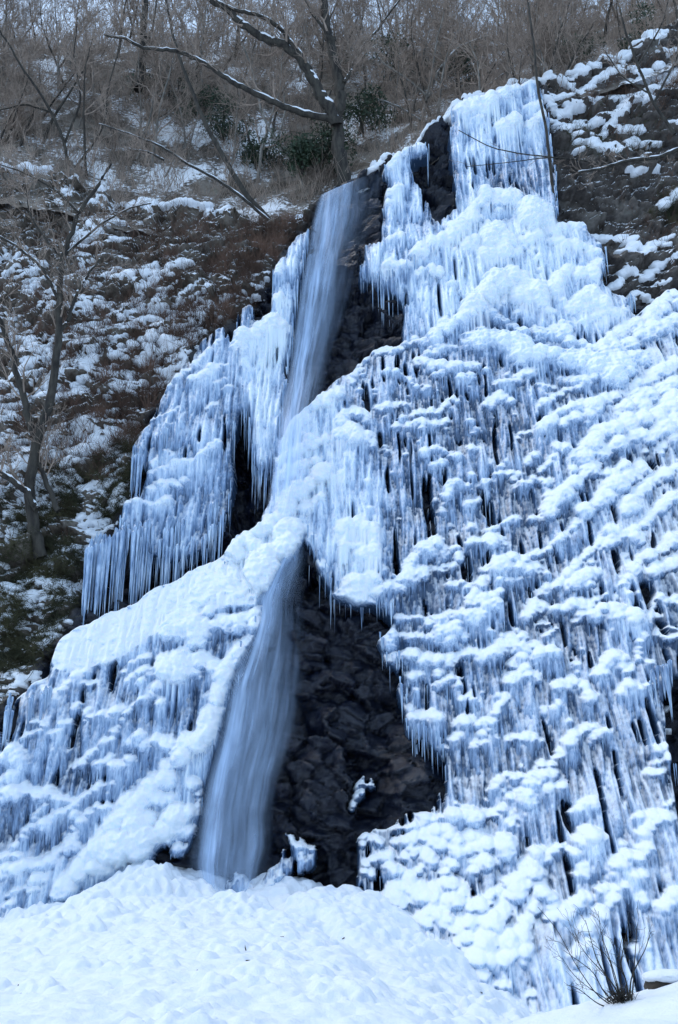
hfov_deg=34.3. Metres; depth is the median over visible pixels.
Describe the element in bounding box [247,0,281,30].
bare tree
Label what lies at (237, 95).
bare tree
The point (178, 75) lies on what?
bare tree
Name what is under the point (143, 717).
ice wall
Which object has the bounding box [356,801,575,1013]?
ice mound
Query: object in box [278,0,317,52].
bare tree
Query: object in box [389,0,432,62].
bare tree
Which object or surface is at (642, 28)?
evergreen shrub
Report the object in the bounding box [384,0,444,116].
bare tree
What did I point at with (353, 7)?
bare tree
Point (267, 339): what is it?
ice curtain
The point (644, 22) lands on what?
bare tree
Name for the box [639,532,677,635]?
ice ledge
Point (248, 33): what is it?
bare tree
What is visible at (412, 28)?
bare tree
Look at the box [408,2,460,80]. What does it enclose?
bare tree
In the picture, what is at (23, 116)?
bare tree
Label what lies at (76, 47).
bare tree
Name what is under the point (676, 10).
bare tree
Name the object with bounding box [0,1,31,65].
bare tree
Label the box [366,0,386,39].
bare tree
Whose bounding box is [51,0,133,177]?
bare tree
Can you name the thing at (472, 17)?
bare tree
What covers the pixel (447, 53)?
bare tree
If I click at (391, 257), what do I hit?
ice column
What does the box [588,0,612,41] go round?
bare tree
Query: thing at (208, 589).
snow ledge
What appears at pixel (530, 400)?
ice wall
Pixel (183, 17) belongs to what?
bare tree
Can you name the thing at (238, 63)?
bare tree
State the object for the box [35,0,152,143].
bare tree
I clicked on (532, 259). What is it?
ice tier
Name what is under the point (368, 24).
bare tree
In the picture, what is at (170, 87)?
bare tree
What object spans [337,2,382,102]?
bare tree
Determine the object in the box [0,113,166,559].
gnarled tree
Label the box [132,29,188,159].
bare tree
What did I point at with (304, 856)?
ice patch
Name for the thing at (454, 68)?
bare tree
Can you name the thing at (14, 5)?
bare tree
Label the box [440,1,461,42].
bare tree
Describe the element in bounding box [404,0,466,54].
bare tree
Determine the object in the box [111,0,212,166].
bare tree
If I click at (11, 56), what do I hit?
bare tree
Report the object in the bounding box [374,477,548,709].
ice wall
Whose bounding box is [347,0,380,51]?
bare tree
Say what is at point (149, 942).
snow mound
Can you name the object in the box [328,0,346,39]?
bare tree
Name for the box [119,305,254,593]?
ice curtain
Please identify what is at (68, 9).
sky
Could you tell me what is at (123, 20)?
bare tree
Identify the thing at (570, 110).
snow
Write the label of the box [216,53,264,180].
bare tree
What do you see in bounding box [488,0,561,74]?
bare tree
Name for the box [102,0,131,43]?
bare tree
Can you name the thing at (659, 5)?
bare tree
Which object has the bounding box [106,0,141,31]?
bare tree
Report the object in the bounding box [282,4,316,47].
bare tree
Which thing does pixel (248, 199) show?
leaning tree
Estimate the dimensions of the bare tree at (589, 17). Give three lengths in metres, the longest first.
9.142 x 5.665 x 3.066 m
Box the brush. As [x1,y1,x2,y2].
[0,43,677,542]
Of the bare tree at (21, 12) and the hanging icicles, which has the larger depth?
the bare tree at (21, 12)
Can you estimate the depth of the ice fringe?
29.19 m
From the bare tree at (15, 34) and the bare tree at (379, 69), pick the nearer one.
the bare tree at (379, 69)
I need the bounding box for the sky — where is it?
[0,0,651,218]
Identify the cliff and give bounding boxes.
[0,19,677,1003]
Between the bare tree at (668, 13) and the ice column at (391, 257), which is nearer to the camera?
the ice column at (391, 257)
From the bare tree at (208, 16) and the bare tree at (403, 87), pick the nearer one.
the bare tree at (403, 87)
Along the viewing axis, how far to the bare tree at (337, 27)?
65.29 m
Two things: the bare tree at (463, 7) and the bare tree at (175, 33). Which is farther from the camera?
the bare tree at (463, 7)
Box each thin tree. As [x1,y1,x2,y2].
[449,0,618,200]
[564,0,677,189]
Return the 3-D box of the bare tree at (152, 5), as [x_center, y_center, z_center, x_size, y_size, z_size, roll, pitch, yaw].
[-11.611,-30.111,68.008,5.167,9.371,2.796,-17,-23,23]
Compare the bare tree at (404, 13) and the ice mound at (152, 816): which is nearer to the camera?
the ice mound at (152, 816)
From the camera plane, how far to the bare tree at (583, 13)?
67.03 m
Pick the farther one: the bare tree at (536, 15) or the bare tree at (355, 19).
the bare tree at (355, 19)
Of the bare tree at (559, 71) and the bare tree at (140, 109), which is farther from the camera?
the bare tree at (140, 109)
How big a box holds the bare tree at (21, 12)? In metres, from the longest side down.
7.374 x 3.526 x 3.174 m
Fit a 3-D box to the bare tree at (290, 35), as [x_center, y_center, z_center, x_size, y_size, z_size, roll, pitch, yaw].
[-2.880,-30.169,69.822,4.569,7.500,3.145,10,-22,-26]
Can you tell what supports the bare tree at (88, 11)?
on the hillside
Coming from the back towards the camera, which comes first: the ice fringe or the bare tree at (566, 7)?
the bare tree at (566, 7)
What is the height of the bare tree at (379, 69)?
8.580 m
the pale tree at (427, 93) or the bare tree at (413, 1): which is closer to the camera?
the pale tree at (427, 93)
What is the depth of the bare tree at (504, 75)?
51.84 m
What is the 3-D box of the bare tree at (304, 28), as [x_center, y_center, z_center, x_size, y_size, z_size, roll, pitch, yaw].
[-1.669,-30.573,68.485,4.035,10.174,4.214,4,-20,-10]
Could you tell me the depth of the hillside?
56.37 m
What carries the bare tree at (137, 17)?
on the hillside
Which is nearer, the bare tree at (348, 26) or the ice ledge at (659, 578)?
the ice ledge at (659, 578)
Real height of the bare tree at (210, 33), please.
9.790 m
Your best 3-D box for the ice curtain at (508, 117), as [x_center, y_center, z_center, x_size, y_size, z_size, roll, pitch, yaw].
[7.101,-14.993,47.498,4.553,11.402,4.333,0,-20,0]
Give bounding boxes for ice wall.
[0,604,268,863]
[339,288,677,493]
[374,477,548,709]
[498,588,677,1004]
[540,413,677,631]
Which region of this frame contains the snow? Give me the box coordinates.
[0,28,677,734]
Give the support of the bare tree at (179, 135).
on the hillside
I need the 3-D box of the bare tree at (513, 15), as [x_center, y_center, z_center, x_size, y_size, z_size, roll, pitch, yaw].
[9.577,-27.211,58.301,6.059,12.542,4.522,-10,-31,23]
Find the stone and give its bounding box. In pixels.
[642,969,677,989]
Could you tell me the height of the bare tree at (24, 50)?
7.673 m
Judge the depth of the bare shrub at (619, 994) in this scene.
10.82 m
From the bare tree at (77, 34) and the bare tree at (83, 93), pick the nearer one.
the bare tree at (83, 93)
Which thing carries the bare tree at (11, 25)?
on the hillside
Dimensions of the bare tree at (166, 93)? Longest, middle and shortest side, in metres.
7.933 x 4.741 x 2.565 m
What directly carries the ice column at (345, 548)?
attached to the cliff
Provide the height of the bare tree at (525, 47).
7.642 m
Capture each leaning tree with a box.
[93,0,270,219]
[241,43,304,188]
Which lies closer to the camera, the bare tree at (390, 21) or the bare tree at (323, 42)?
the bare tree at (323, 42)
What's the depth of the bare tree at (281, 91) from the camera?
60.45 m
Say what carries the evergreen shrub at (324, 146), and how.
on the hillside
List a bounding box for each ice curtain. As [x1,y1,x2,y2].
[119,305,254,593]
[237,229,308,511]
[447,79,558,219]
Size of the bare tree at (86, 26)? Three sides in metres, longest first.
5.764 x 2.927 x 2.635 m
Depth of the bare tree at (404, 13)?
71.93 m
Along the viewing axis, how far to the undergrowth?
56.58 m
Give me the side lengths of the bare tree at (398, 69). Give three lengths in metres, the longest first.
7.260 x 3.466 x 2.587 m
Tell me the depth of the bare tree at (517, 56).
50.70 m
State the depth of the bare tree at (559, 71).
52.20 m
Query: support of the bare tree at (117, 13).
on the hillside
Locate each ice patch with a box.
[225,849,290,891]
[285,833,317,875]
[347,776,375,812]
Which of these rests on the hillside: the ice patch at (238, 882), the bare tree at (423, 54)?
the bare tree at (423, 54)
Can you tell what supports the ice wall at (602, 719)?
attached to the cliff
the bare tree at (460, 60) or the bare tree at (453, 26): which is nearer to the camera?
the bare tree at (460, 60)
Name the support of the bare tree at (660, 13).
on the hillside
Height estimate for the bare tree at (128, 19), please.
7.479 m
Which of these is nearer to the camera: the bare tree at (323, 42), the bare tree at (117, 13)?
the bare tree at (323, 42)
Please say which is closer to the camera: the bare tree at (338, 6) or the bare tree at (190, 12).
the bare tree at (338, 6)
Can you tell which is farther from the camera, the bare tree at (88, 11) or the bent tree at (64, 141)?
the bare tree at (88, 11)
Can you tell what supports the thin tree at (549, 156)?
on the cliff
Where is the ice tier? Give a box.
[399,184,635,342]
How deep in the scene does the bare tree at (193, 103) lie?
56.81 m
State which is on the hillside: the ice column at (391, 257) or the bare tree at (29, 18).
the bare tree at (29, 18)
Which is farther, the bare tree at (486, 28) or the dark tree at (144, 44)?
the bare tree at (486, 28)
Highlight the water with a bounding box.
[205,206,333,883]
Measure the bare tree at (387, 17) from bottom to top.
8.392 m
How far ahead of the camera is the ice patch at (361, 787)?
29.91 m
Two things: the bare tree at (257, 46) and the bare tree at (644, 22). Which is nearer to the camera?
the bare tree at (644, 22)
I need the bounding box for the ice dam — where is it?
[224,376,345,614]
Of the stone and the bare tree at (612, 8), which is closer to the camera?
the stone
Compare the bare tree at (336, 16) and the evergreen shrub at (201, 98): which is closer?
the evergreen shrub at (201, 98)
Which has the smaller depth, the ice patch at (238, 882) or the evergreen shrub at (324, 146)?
the ice patch at (238, 882)
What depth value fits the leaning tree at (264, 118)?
53.84 m
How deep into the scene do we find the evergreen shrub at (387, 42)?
64.19 m
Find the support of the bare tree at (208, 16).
on the hillside
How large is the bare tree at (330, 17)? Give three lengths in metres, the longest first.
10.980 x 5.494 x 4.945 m
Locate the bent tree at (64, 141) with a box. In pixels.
[0,0,133,167]
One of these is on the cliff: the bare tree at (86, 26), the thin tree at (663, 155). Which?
the thin tree at (663, 155)
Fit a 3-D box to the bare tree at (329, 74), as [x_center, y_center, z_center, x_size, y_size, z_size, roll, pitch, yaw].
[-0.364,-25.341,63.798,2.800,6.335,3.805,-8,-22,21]
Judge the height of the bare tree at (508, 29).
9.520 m
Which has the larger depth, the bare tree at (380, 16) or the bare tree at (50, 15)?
the bare tree at (380, 16)
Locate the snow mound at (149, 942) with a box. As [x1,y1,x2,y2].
[0,860,543,1023]
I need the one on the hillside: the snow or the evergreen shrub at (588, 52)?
the evergreen shrub at (588, 52)
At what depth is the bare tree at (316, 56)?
63.20 m
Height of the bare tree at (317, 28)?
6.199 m
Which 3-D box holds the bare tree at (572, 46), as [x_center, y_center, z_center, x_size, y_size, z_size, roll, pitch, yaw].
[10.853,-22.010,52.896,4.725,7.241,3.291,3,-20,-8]
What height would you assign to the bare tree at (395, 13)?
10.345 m
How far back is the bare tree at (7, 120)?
55.03 m
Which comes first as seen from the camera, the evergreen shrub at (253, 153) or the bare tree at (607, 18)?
the evergreen shrub at (253, 153)
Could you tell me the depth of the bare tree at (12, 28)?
65.27 m
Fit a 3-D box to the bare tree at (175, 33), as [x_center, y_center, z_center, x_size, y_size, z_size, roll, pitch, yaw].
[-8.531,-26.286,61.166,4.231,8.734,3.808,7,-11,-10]
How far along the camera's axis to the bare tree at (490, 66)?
54.53 m
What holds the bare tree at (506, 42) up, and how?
on the hillside
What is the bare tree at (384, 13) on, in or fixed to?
on the hillside
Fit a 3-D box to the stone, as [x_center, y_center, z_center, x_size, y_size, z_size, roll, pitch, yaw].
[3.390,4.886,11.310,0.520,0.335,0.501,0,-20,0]
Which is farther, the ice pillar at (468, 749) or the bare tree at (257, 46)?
the bare tree at (257, 46)
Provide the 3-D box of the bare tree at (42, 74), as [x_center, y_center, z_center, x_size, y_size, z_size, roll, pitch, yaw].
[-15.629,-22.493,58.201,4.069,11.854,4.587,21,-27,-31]
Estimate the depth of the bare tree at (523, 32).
57.87 m
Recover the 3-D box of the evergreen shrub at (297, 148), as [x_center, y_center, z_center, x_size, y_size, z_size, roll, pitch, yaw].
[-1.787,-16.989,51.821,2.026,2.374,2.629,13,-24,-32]
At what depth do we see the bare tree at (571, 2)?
59.28 m
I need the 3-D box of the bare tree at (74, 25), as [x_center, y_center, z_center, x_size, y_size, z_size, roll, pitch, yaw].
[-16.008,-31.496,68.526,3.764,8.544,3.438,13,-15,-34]
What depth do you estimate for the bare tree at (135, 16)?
78.00 m
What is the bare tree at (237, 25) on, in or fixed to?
on the hillside
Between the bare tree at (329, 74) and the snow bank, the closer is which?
the snow bank
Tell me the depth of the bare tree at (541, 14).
52.13 m
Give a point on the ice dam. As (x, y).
(269, 545)
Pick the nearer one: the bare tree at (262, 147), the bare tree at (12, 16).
the bare tree at (262, 147)
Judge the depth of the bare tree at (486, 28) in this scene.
67.24 m
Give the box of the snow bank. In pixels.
[511,982,677,1023]
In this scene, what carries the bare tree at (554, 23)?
on the hillside
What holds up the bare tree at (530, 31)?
on the hillside
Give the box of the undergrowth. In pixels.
[0,0,677,212]
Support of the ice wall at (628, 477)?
attached to the cliff
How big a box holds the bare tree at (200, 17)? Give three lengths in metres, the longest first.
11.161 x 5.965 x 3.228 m
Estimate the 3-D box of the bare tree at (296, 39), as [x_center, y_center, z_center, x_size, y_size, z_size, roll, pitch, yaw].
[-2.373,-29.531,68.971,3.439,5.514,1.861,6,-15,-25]
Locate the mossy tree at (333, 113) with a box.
[87,0,404,185]
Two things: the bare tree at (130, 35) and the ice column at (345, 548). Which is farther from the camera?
the bare tree at (130, 35)
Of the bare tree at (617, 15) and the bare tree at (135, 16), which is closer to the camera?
the bare tree at (617, 15)
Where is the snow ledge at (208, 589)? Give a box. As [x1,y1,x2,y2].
[49,546,261,673]
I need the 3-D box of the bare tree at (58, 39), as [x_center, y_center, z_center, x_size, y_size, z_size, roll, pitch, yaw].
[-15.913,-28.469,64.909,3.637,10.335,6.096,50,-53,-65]
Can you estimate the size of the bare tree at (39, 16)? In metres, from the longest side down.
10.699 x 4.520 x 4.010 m
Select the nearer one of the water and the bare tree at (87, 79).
the water
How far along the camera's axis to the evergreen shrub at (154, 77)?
63.69 m
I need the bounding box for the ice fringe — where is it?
[648,633,677,718]
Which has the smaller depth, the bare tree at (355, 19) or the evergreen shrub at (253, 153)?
the evergreen shrub at (253, 153)
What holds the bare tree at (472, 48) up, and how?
on the hillside
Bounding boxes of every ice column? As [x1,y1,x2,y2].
[307,412,388,626]
[358,142,432,326]
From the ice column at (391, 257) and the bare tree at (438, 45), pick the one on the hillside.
the bare tree at (438, 45)
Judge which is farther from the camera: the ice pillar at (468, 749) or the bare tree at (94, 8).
the bare tree at (94, 8)
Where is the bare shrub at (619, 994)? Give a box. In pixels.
[542,898,652,1005]
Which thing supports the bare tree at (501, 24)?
on the hillside
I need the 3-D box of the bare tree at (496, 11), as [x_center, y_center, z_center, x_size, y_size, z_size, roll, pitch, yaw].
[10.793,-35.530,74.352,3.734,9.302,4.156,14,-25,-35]
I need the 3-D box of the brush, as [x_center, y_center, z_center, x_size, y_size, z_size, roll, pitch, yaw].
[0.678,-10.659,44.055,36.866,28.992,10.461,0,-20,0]
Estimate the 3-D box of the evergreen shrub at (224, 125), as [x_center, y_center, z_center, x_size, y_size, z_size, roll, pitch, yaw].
[-6.784,-20.496,58.597,4.582,3.020,3.715,0,-20,0]
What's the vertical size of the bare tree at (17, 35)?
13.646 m
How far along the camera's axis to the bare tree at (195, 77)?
58.09 m
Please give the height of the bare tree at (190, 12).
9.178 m
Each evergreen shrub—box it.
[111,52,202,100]
[157,81,244,118]
[168,92,254,143]
[235,131,286,169]
[261,119,369,173]
[281,127,323,177]
[324,83,403,136]
[338,24,425,89]
[424,41,488,82]
[532,26,605,71]
[613,0,661,51]
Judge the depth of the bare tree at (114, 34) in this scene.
71.27 m
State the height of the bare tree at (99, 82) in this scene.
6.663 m
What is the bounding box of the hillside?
[0,6,677,236]
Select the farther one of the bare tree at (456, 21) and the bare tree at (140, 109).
the bare tree at (456, 21)
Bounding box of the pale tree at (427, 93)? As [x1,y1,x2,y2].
[338,0,522,125]
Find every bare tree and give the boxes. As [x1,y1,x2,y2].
[0,0,15,66]
[0,0,31,48]
[0,0,33,94]
[0,0,35,90]
[0,0,36,83]
[0,0,56,77]
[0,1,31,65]
[0,3,76,145]
[0,8,31,113]
[0,9,33,59]
[0,53,50,140]
[0,92,26,145]
[1,83,52,140]
[2,30,50,143]
[16,0,69,43]
[18,0,68,83]
[18,0,101,96]
[20,1,41,36]
[28,0,42,41]
[33,0,59,42]
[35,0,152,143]
[43,9,123,115]
[50,0,110,45]
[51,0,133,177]
[54,0,104,69]
[60,0,100,67]
[60,0,128,100]
[64,15,121,134]
[71,50,99,126]
[72,0,99,76]
[97,0,152,38]
[100,11,125,56]
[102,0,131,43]
[102,0,141,57]
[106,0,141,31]
[106,0,141,36]
[108,12,175,142]
[109,0,189,115]
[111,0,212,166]
[114,0,161,40]
[120,0,179,72]
[125,0,158,46]
[126,0,168,96]
[127,1,135,46]
[128,0,201,141]
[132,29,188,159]
[135,34,191,123]
[144,0,201,114]
[145,20,211,152]
[150,38,192,95]
[163,72,219,158]
[164,0,212,42]
[165,96,204,176]
[166,0,237,70]
[168,0,195,37]
[177,0,206,28]
[177,0,238,111]
[189,0,239,93]
[192,0,229,49]
[192,1,227,68]
[201,27,265,111]
[208,0,313,183]
[209,0,288,69]
[216,0,260,57]
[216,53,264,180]
[218,30,267,145]
[219,0,281,67]
[220,19,235,43]
[223,0,276,98]
[231,0,275,83]
[245,43,310,137]
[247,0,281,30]
[261,0,330,65]
[274,2,312,68]
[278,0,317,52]
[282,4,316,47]
[284,0,350,104]
[286,0,339,80]
[292,2,343,62]
[303,0,341,81]
[306,0,360,73]
[312,38,363,96]
[314,0,352,66]
[317,0,380,78]
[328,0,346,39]
[329,0,380,73]
[331,4,363,74]
[337,0,372,58]
[337,0,384,25]
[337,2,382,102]
[338,0,393,81]
[338,27,416,135]
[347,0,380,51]
[363,0,411,41]
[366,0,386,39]
[366,0,398,39]
[367,1,433,91]
[375,19,427,117]
[376,15,441,130]
[378,0,409,36]
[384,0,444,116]
[387,0,421,46]
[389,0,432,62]
[389,0,467,111]
[398,1,484,98]
[399,3,424,73]
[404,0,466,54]
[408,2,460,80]
[412,0,448,53]
[412,0,477,115]
[425,1,487,93]
[427,0,463,68]
[433,0,476,38]
[433,9,526,97]
[438,0,509,92]
[439,1,466,46]
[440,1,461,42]
[452,0,505,35]
[459,0,581,79]
[459,0,596,76]
[469,0,493,55]
[480,0,516,75]
[481,5,539,84]
[482,0,529,82]
[484,0,525,77]
[487,0,503,38]
[487,0,554,76]
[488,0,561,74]
[494,0,570,74]
[494,0,571,68]
[501,19,534,84]
[504,9,551,79]
[508,0,574,86]
[514,0,580,92]
[520,0,610,87]
[525,31,565,90]
[527,0,602,74]
[529,0,587,88]
[546,0,595,64]
[569,0,598,30]
[581,0,615,33]
[583,0,629,25]
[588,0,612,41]
[611,0,631,39]
[624,0,668,35]
[627,0,677,28]
[644,0,672,23]
[646,0,673,25]
[673,0,677,19]
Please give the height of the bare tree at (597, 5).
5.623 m
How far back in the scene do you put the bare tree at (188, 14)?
78.90 m
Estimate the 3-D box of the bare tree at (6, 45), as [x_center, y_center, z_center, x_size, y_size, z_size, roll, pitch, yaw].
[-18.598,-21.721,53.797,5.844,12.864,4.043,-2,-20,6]
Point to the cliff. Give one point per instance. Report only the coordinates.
(320, 733)
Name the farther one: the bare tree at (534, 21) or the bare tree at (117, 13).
the bare tree at (117, 13)
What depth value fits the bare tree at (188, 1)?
67.54 m
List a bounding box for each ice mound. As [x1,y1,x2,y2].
[0,620,264,919]
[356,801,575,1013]
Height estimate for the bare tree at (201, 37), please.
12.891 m
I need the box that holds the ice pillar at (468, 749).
[396,675,509,819]
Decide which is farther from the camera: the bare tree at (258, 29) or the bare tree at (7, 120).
the bare tree at (258, 29)
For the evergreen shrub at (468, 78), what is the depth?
61.73 m
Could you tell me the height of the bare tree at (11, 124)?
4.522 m
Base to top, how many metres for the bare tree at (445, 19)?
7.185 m
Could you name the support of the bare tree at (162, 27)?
on the hillside
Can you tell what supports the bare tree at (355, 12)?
on the hillside
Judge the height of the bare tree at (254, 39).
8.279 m
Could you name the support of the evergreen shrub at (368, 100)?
on the hillside
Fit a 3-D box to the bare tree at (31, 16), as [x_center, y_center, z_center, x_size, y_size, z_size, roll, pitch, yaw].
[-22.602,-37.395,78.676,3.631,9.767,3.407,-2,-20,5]
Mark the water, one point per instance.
(222, 765)
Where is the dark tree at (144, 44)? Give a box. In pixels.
[134,0,165,92]
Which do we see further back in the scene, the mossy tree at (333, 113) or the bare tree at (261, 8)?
the bare tree at (261, 8)
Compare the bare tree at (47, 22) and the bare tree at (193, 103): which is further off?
the bare tree at (47, 22)
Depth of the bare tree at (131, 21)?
78.01 m
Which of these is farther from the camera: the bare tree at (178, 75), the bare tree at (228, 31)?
the bare tree at (228, 31)
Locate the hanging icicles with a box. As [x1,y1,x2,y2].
[81,513,175,624]

